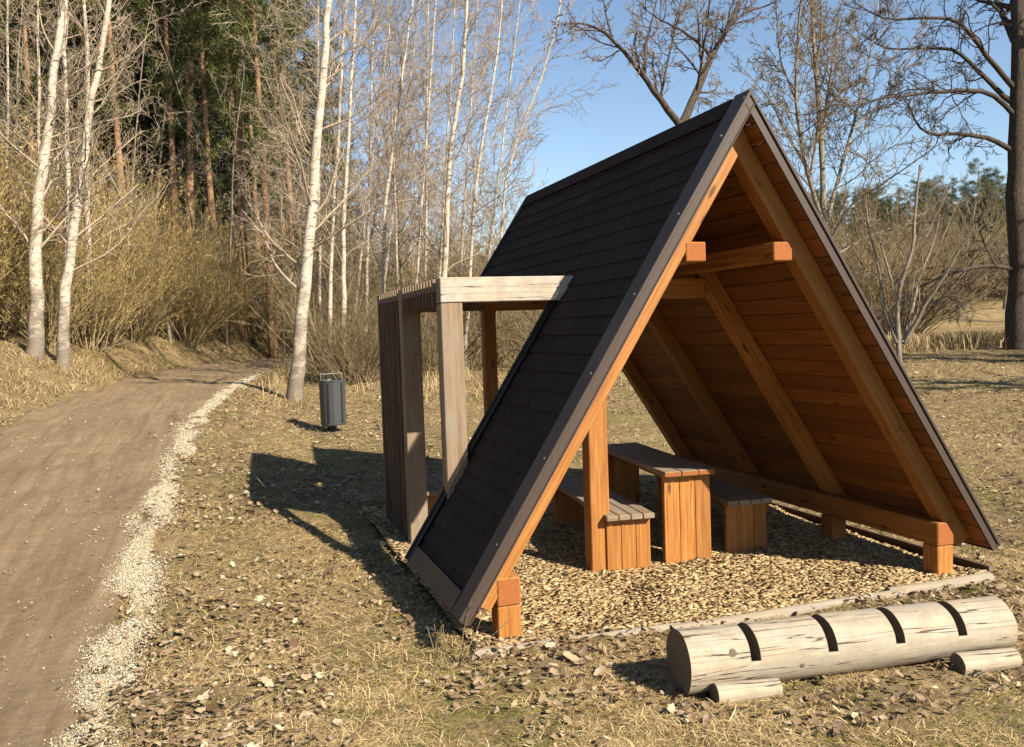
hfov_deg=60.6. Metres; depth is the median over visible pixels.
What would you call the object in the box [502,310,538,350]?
brush bush
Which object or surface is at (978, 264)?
hedge bush
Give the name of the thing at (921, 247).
hedge bush
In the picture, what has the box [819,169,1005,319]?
hedge bush
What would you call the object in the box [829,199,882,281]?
hedge bush
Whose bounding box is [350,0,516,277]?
birch tree
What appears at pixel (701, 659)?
log bike rack
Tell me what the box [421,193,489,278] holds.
bare tree
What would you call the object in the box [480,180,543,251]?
brush bush
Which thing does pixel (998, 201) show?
pine tree
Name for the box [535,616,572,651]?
weed stalk
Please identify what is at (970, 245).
hedge bush
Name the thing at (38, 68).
birch tree
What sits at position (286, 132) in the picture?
bare tree
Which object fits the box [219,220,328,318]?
willow bush
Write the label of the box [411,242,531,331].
brush bush
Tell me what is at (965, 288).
hedge bush
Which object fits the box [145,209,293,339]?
willow bush
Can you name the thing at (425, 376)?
brush grass
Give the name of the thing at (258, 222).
willow bush
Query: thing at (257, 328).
willow bush
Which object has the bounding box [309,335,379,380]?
brush bush
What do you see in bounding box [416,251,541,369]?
brush bush
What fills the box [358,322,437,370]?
brush bush
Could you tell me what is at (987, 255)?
hedge bush
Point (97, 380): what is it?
bank grass
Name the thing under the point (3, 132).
willow bush
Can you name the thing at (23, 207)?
willow bush
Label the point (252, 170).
pine tree
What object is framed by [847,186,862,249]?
spruce tree
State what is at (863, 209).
spruce tree
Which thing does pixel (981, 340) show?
field edge grass
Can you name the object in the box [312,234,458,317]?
brush bush
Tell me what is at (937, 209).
spruce tree
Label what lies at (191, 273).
willow bush
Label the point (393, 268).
brush bush
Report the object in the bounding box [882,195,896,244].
spruce tree
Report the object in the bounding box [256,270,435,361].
brush bush
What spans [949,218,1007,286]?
hedge bush
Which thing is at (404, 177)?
bare tree
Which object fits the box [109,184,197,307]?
willow bush
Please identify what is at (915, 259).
hedge bush
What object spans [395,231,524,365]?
brush bush
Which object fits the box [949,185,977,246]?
spruce tree
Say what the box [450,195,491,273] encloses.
bare tree
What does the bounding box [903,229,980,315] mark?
hedge bush
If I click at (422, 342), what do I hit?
brush bush
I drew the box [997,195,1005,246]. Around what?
spruce tree
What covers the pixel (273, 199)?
spruce tree
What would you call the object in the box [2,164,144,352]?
willow bush
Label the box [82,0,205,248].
spruce tree
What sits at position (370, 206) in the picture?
bare tree
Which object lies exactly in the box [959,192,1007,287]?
hedge bush
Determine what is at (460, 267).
brush bush
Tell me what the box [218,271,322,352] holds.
willow bush
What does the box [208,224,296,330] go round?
willow bush
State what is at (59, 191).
willow bush
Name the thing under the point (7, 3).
birch tree
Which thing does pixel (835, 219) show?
pine tree
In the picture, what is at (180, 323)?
willow bush
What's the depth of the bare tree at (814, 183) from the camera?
60.47 m
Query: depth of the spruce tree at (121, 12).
44.51 m
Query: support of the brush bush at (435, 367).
on the ground at (980, 321)
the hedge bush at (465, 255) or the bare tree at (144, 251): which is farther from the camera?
the hedge bush at (465, 255)
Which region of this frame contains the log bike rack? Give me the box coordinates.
[666,596,1017,695]
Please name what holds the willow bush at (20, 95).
on the ground at (980, 321)
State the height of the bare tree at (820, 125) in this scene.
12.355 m
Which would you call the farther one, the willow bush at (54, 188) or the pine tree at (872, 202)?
the pine tree at (872, 202)
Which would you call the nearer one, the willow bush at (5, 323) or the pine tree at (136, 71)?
the willow bush at (5, 323)
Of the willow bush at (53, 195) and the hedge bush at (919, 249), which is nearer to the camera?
the willow bush at (53, 195)
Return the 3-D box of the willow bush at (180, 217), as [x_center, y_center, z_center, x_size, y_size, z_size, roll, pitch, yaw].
[-17.386,-6.157,38.499,12.135,8.028,9.658,-2,3,-3]
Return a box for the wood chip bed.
[360,480,992,648]
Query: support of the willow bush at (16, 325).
on the ground at (980, 321)
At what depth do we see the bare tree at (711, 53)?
21.17 m
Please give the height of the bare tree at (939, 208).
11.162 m
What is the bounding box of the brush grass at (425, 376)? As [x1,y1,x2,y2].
[256,346,627,408]
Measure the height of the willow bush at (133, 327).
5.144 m
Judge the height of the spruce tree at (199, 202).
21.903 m
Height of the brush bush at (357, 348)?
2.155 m
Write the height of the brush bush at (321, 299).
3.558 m
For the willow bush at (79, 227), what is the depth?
30.16 m
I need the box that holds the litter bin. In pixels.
[318,373,345,431]
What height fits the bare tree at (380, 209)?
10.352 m
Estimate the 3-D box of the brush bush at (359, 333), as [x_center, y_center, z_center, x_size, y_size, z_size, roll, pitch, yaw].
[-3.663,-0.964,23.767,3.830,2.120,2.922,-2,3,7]
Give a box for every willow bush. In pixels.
[0,63,170,277]
[0,78,46,256]
[0,82,124,276]
[0,104,23,161]
[0,116,182,334]
[0,121,164,318]
[0,128,57,285]
[0,129,77,329]
[0,130,96,243]
[0,133,147,328]
[0,139,61,280]
[0,141,162,329]
[0,143,78,261]
[0,143,125,337]
[0,146,111,331]
[0,148,150,330]
[0,153,12,186]
[0,155,59,317]
[0,168,61,285]
[0,181,176,318]
[0,201,149,349]
[0,218,143,340]
[1,148,154,250]
[2,141,139,310]
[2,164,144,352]
[3,117,141,240]
[5,184,207,319]
[8,147,76,277]
[13,137,259,316]
[18,204,178,346]
[25,161,209,328]
[35,137,254,319]
[43,196,199,342]
[48,147,201,327]
[50,243,167,346]
[81,194,228,327]
[91,192,242,341]
[92,226,184,340]
[93,159,259,324]
[93,188,262,344]
[99,173,209,298]
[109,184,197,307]
[111,224,261,347]
[116,193,273,317]
[124,214,257,328]
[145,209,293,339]
[153,214,255,327]
[157,208,325,270]
[160,224,315,333]
[160,249,284,342]
[165,173,327,278]
[165,197,297,330]
[169,230,298,342]
[173,223,336,328]
[179,211,253,294]
[204,219,317,326]
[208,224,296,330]
[208,271,288,343]
[218,220,337,329]
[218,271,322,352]
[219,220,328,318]
[220,250,327,323]
[234,236,370,301]
[234,248,339,354]
[251,268,347,345]
[252,230,351,284]
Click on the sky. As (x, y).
(624, 116)
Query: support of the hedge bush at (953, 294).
on the ground at (980, 321)
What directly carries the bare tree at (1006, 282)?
on the ground at (980, 321)
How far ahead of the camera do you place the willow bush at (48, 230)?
25.11 m
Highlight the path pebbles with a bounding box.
[0,395,174,744]
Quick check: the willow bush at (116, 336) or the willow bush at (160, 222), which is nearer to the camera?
the willow bush at (116, 336)
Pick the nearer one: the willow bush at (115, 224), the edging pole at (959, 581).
the edging pole at (959, 581)
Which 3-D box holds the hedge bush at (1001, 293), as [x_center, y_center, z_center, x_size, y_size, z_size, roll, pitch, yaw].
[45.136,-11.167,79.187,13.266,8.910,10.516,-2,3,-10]
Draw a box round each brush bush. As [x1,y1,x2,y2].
[225,260,434,356]
[230,234,394,379]
[249,213,353,301]
[249,259,389,355]
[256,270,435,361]
[264,253,403,360]
[264,267,377,347]
[269,291,379,382]
[274,245,411,338]
[274,325,367,370]
[276,217,404,271]
[290,340,367,376]
[306,314,379,384]
[307,289,436,383]
[308,313,376,375]
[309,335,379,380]
[310,253,436,334]
[311,232,484,317]
[311,296,375,350]
[311,306,434,351]
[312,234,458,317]
[314,300,437,372]
[316,254,409,324]
[316,300,379,380]
[317,272,410,363]
[317,316,377,380]
[322,219,432,318]
[323,299,430,375]
[327,184,442,304]
[340,233,507,354]
[346,257,482,326]
[349,219,486,310]
[349,246,482,339]
[349,258,533,373]
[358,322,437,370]
[362,199,484,271]
[365,245,537,367]
[365,284,437,374]
[375,213,510,275]
[378,267,503,360]
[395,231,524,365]
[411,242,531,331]
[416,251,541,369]
[422,312,437,375]
[422,315,467,379]
[429,261,542,363]
[467,310,540,363]
[469,310,528,362]
[470,310,536,343]
[474,168,548,314]
[474,260,540,348]
[477,310,538,347]
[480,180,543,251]
[480,310,540,342]
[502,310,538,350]
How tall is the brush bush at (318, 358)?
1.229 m
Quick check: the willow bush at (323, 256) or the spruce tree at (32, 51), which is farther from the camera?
the spruce tree at (32, 51)
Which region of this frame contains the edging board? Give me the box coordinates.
[768,502,991,572]
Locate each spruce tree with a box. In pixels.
[0,0,57,183]
[0,0,64,205]
[0,0,71,193]
[2,1,105,219]
[2,2,49,180]
[3,0,165,222]
[25,7,149,198]
[42,6,169,264]
[61,0,205,242]
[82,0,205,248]
[125,0,237,254]
[139,1,236,239]
[159,0,258,254]
[193,1,261,254]
[207,8,286,241]
[211,5,298,258]
[227,39,284,227]
[246,24,307,251]
[257,6,340,252]
[270,0,357,269]
[297,55,354,259]
[313,17,370,258]
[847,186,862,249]
[857,188,872,239]
[875,197,894,256]
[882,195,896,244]
[892,191,905,228]
[911,183,936,230]
[911,203,930,245]
[927,186,951,258]
[934,188,960,262]
[940,177,961,234]
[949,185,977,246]
[965,188,991,263]
[975,168,1005,248]
[975,184,1003,256]
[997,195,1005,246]
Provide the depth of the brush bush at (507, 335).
26.57 m
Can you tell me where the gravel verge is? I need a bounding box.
[120,375,257,640]
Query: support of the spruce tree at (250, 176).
on the ground at (980, 321)
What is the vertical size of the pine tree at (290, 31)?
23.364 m
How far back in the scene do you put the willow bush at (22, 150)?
23.21 m
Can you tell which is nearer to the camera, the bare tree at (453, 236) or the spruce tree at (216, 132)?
the bare tree at (453, 236)
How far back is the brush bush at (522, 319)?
23.87 m
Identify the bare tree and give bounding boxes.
[0,0,63,211]
[16,0,178,342]
[81,0,190,328]
[112,0,226,247]
[129,2,263,337]
[133,106,221,315]
[179,0,273,346]
[193,0,377,329]
[232,16,311,357]
[237,63,327,297]
[244,122,334,274]
[277,149,341,307]
[284,187,341,312]
[313,113,411,322]
[317,88,436,304]
[330,0,447,307]
[335,164,400,294]
[337,59,466,292]
[345,133,429,287]
[350,125,437,306]
[366,140,475,281]
[372,150,468,286]
[375,156,443,280]
[407,165,492,319]
[408,173,482,275]
[410,175,472,273]
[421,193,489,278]
[427,204,481,276]
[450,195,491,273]
[455,177,508,276]
[541,0,782,125]
[719,0,956,274]
[793,0,1023,349]
[795,159,860,257]
[799,166,852,260]
[849,175,885,250]
[892,159,973,260]
[898,176,955,257]
[919,188,952,270]
[938,180,986,319]
[972,177,1007,300]
[980,229,1008,308]
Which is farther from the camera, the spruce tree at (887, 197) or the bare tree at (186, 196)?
the spruce tree at (887, 197)
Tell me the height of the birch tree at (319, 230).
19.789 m
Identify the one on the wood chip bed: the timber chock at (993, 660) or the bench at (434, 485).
the bench at (434, 485)
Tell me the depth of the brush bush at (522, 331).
35.20 m
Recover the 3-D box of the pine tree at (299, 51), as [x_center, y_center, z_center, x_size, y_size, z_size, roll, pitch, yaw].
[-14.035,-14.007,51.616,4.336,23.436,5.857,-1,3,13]
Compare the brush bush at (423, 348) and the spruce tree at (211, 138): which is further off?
the spruce tree at (211, 138)
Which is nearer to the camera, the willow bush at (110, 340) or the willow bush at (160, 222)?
the willow bush at (110, 340)
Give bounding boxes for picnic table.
[607,442,714,562]
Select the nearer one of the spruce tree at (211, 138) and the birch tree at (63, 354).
the birch tree at (63, 354)
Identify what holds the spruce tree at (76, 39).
on the ground at (980, 321)
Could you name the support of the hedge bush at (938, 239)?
on the ground at (980, 321)
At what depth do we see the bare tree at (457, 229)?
44.74 m
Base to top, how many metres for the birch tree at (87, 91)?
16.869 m
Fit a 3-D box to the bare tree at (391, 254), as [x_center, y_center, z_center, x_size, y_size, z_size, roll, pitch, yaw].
[-5.017,-5.480,36.383,3.751,9.766,3.520,-1,3,22]
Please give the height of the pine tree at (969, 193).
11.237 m
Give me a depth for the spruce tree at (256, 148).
64.73 m
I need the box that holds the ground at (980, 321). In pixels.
[0,231,1023,746]
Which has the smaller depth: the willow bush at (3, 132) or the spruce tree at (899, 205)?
the willow bush at (3, 132)
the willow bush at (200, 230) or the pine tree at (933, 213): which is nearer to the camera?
the willow bush at (200, 230)
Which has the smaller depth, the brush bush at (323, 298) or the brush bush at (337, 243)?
the brush bush at (323, 298)
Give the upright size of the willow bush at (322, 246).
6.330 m
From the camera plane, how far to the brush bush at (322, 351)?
23.34 m
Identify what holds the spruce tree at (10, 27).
on the ground at (980, 321)
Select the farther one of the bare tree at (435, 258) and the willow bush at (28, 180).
the bare tree at (435, 258)
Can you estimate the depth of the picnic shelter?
6.51 m
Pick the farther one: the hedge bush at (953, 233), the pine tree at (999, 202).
the pine tree at (999, 202)
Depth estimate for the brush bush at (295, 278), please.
21.48 m
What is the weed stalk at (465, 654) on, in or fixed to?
on the ground at (980, 321)
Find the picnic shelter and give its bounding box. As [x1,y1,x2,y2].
[377,88,1000,637]
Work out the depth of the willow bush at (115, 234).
31.84 m
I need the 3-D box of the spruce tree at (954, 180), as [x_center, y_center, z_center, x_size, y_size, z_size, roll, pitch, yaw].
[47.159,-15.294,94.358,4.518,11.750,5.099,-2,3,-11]
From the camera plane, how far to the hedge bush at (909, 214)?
83.20 m
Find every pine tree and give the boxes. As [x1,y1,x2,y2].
[0,0,56,182]
[46,6,136,170]
[68,0,157,315]
[125,4,162,121]
[132,0,212,321]
[151,0,219,254]
[159,0,237,297]
[180,0,261,248]
[203,0,278,342]
[203,0,302,357]
[208,0,284,255]
[221,0,331,267]
[242,0,313,261]
[827,189,849,231]
[827,203,844,239]
[830,188,852,246]
[854,183,882,245]
[863,189,893,212]
[871,196,899,243]
[890,186,923,247]
[907,178,936,238]
[913,175,938,210]
[920,195,947,233]
[924,175,952,231]
[949,203,975,232]
[955,183,983,222]
[959,158,1001,243]
[980,191,1004,222]
[990,180,1005,214]
[991,197,1004,233]
[993,172,1007,214]
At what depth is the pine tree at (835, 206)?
93.27 m
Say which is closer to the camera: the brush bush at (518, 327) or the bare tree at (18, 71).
the brush bush at (518, 327)
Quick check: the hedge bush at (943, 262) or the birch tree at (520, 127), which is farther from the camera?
the hedge bush at (943, 262)
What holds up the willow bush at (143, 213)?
on the ground at (980, 321)
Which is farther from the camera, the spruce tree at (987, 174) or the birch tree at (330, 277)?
the spruce tree at (987, 174)
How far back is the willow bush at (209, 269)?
38.38 m
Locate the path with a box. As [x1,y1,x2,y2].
[0,355,312,746]
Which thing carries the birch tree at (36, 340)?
on the ground at (980, 321)
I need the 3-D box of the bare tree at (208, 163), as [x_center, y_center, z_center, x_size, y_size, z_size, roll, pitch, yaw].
[-13.337,-8.766,38.533,5.209,14.844,3.778,-4,4,-43]
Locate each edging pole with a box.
[472,622,680,659]
[670,588,908,628]
[884,572,994,595]
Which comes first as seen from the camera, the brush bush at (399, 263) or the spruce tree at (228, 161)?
the brush bush at (399, 263)
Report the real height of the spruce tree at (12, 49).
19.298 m
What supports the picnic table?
on the wood chip bed
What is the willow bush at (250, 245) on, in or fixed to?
on the ground at (980, 321)
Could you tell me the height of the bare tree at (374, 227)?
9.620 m
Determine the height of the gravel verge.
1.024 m
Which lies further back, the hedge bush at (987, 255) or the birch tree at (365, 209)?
the hedge bush at (987, 255)
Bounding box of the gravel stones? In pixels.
[29,375,260,746]
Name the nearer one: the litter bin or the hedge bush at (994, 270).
the litter bin
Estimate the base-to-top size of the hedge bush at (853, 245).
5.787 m
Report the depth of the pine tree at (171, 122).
39.12 m
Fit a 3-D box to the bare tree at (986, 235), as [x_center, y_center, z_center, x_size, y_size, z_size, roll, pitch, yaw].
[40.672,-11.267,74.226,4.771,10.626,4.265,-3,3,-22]
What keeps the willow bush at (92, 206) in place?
on the ground at (980, 321)
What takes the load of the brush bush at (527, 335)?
on the ground at (980, 321)
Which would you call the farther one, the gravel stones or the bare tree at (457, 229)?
the bare tree at (457, 229)
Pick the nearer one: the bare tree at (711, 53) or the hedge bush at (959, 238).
the bare tree at (711, 53)
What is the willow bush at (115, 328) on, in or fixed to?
on the ground at (980, 321)
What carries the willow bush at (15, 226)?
on the ground at (980, 321)
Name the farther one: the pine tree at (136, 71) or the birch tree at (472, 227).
the pine tree at (136, 71)
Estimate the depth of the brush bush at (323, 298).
27.96 m
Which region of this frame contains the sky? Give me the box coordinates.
[45,0,1010,263]
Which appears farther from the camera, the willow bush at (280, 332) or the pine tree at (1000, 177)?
the pine tree at (1000, 177)
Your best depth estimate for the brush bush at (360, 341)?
21.38 m
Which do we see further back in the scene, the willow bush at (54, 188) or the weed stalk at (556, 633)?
the willow bush at (54, 188)
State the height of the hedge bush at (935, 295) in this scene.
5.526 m
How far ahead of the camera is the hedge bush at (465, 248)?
41.33 m
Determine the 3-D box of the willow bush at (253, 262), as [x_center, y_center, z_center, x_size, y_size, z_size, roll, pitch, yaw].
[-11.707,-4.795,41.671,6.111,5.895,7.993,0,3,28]
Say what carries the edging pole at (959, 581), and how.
on the ground at (980, 321)
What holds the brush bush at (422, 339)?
on the ground at (980, 321)
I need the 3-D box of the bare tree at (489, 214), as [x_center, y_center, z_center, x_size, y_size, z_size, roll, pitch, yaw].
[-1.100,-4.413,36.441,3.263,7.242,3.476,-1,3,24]
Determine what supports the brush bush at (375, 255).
on the ground at (980, 321)
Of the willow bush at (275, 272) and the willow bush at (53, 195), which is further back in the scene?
the willow bush at (275, 272)
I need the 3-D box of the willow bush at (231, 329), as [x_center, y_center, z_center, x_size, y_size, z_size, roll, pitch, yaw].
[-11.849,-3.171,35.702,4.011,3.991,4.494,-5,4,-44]
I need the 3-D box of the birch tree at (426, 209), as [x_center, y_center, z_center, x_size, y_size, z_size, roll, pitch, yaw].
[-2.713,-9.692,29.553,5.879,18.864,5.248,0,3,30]
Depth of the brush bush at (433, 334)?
22.84 m
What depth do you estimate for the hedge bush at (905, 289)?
37.43 m
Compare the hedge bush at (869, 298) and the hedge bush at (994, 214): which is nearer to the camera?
the hedge bush at (869, 298)
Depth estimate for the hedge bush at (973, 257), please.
76.00 m
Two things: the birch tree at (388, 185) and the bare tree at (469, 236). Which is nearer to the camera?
the birch tree at (388, 185)
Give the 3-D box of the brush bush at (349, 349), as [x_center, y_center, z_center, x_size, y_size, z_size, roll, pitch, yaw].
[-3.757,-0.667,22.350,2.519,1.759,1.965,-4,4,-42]
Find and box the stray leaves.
[0,401,877,688]
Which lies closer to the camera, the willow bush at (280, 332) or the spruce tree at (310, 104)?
the willow bush at (280, 332)
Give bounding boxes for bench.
[426,473,442,513]
[553,477,654,569]
[657,476,771,553]
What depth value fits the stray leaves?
7.31 m
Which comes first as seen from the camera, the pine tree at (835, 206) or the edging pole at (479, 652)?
the edging pole at (479, 652)
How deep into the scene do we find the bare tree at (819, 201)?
51.84 m
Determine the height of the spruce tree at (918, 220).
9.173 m
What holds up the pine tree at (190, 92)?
on the ground at (980, 321)
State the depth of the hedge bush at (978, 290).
80.02 m
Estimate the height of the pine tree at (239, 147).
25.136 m
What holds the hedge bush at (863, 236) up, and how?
on the ground at (980, 321)
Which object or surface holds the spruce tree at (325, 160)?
on the ground at (980, 321)
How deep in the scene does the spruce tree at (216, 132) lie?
56.62 m
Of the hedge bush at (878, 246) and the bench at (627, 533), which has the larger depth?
the hedge bush at (878, 246)
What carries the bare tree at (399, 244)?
on the ground at (980, 321)
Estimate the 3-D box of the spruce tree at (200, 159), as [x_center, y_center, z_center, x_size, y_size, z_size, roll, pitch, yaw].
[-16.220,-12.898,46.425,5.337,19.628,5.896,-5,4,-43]
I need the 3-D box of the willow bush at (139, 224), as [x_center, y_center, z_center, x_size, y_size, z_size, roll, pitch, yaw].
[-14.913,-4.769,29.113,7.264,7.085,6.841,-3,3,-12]
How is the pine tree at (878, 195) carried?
on the ground at (980, 321)
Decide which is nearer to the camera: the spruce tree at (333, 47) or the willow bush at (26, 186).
the willow bush at (26, 186)
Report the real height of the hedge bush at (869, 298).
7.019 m
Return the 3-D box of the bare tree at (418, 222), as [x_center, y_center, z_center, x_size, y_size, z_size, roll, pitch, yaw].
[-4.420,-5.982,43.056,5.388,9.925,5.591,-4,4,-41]
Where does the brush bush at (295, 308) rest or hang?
on the ground at (980, 321)
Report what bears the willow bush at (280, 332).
on the ground at (980, 321)
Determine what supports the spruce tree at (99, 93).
on the ground at (980, 321)
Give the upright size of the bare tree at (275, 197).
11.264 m
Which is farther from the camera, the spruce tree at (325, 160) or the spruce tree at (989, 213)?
the spruce tree at (989, 213)
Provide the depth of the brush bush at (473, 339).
22.20 m
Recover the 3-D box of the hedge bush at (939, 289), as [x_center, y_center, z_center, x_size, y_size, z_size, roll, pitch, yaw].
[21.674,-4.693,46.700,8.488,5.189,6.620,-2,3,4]
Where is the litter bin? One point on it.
(332, 397)
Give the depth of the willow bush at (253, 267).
40.19 m
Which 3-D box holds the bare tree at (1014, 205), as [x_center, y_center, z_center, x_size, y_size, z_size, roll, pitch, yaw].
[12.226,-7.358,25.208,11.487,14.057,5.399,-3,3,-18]
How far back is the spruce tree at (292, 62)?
60.60 m
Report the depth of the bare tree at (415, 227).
41.70 m
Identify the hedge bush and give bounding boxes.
[387,214,493,279]
[415,219,526,343]
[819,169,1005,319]
[819,187,948,325]
[827,210,970,318]
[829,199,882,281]
[832,185,973,261]
[832,188,1007,333]
[834,204,906,276]
[836,197,930,289]
[836,216,1007,333]
[840,218,1007,333]
[841,222,1007,329]
[844,220,958,290]
[844,223,923,288]
[847,213,931,273]
[849,232,977,319]
[849,239,967,323]
[850,210,1003,320]
[850,227,989,320]
[851,210,932,286]
[852,228,968,277]
[857,214,1008,290]
[857,232,978,310]
[858,241,948,316]
[859,229,1004,312]
[859,246,992,328]
[881,199,1005,297]
[886,218,1005,286]
[890,214,958,320]
[892,235,988,288]
[894,255,1007,322]
[897,242,1005,326]
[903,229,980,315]
[904,205,1006,275]
[906,217,971,296]
[925,215,1006,278]
[929,238,1007,295]
[935,212,1008,290]
[941,203,1007,292]
[943,204,1008,297]
[944,223,1006,295]
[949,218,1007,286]
[953,203,1006,291]
[953,222,1008,280]
[959,183,1007,288]
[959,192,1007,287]
[961,235,1007,287]
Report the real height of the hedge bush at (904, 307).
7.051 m
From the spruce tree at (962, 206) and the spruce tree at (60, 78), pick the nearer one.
the spruce tree at (60, 78)
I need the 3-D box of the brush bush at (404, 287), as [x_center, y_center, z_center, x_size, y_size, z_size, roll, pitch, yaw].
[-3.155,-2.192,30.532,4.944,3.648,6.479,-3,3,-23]
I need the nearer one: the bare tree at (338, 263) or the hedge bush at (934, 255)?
the bare tree at (338, 263)
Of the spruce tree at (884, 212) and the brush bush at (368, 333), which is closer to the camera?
the brush bush at (368, 333)
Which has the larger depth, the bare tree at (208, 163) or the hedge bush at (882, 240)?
the hedge bush at (882, 240)
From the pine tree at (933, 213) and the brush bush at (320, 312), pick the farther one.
the pine tree at (933, 213)
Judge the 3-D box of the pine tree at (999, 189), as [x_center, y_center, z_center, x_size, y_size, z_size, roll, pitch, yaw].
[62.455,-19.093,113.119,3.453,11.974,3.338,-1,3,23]
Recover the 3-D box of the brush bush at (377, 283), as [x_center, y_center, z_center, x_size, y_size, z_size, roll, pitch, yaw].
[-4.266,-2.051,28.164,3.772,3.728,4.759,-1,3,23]
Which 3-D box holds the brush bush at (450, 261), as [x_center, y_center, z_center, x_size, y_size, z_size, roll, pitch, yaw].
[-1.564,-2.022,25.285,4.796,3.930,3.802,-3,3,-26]
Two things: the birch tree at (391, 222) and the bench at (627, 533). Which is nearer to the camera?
the bench at (627, 533)
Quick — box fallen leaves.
[0,344,1023,746]
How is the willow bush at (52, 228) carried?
on the ground at (980, 321)
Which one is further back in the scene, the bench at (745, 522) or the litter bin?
the litter bin
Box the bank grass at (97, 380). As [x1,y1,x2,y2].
[0,324,316,418]
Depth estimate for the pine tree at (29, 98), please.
41.39 m
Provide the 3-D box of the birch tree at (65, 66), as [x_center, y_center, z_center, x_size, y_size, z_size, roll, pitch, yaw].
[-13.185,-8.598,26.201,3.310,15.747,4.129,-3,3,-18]
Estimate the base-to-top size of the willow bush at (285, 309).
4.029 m
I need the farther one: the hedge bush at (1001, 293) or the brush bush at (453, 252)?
the hedge bush at (1001, 293)
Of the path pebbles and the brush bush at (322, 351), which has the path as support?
the path pebbles
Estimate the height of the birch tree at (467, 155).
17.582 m
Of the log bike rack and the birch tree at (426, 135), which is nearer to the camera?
the log bike rack
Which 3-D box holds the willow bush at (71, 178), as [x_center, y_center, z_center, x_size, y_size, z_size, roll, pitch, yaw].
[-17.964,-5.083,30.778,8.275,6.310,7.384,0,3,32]
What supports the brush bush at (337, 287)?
on the ground at (980, 321)
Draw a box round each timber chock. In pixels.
[710,678,782,705]
[950,647,1021,674]
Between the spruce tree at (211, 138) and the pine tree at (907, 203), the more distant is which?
the pine tree at (907, 203)
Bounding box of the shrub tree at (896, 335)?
[846,164,998,364]
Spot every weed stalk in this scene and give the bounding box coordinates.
[257,478,287,509]
[426,624,450,656]
[438,602,507,669]
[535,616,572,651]
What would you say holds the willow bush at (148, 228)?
on the ground at (980, 321)
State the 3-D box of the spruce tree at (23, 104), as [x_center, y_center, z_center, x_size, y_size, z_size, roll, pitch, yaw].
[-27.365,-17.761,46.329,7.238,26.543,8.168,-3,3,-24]
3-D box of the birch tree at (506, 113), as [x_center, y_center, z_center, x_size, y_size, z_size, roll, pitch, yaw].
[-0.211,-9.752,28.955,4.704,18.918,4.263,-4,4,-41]
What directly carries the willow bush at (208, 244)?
on the ground at (980, 321)
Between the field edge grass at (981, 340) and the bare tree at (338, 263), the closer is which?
the field edge grass at (981, 340)
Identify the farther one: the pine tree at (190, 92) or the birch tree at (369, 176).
the pine tree at (190, 92)
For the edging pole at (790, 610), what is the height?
0.080 m
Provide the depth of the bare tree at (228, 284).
35.34 m
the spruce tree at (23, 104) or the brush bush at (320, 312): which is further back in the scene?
the spruce tree at (23, 104)
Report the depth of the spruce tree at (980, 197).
89.42 m
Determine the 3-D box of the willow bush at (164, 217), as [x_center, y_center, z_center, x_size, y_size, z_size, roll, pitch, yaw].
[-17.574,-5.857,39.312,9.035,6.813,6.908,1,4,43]
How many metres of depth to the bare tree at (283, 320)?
35.35 m
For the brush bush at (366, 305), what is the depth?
26.84 m
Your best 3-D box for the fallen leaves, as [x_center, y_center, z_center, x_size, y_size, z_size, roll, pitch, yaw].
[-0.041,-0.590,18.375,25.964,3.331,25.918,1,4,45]
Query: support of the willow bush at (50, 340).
on the ground at (980, 321)
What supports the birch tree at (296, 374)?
on the ground at (980, 321)
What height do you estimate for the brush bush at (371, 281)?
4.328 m
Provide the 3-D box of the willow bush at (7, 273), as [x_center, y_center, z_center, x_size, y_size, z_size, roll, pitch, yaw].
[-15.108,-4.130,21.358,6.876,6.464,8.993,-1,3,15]
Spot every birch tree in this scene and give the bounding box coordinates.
[0,0,83,229]
[0,0,96,196]
[0,0,145,359]
[0,0,160,340]
[19,0,184,369]
[28,0,132,332]
[230,0,420,399]
[232,0,438,377]
[239,0,372,361]
[247,0,452,379]
[267,0,450,318]
[308,0,464,293]
[318,0,449,359]
[318,0,462,289]
[324,0,533,318]
[340,0,468,282]
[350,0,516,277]
[359,0,505,283]
[403,0,521,376]
[414,0,551,372]
[416,0,637,321]
[418,0,542,276]
[456,0,565,350]
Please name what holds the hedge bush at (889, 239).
on the ground at (980, 321)
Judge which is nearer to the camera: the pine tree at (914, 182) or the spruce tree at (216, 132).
the spruce tree at (216, 132)
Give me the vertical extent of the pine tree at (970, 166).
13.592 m
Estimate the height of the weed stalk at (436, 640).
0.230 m
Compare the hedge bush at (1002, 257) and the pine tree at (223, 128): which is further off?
the hedge bush at (1002, 257)
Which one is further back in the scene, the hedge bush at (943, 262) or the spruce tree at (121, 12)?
the hedge bush at (943, 262)
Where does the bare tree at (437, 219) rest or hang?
on the ground at (980, 321)
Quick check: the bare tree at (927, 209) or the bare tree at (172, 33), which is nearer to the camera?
the bare tree at (172, 33)
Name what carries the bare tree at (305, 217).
on the ground at (980, 321)
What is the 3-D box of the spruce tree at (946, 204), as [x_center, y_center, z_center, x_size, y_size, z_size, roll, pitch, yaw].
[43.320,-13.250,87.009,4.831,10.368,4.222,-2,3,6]
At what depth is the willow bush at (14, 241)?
23.56 m
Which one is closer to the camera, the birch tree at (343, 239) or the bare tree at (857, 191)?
the birch tree at (343, 239)
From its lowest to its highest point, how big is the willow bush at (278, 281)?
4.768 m
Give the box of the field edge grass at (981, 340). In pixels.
[887,327,1023,353]
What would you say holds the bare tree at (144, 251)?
on the ground at (980, 321)

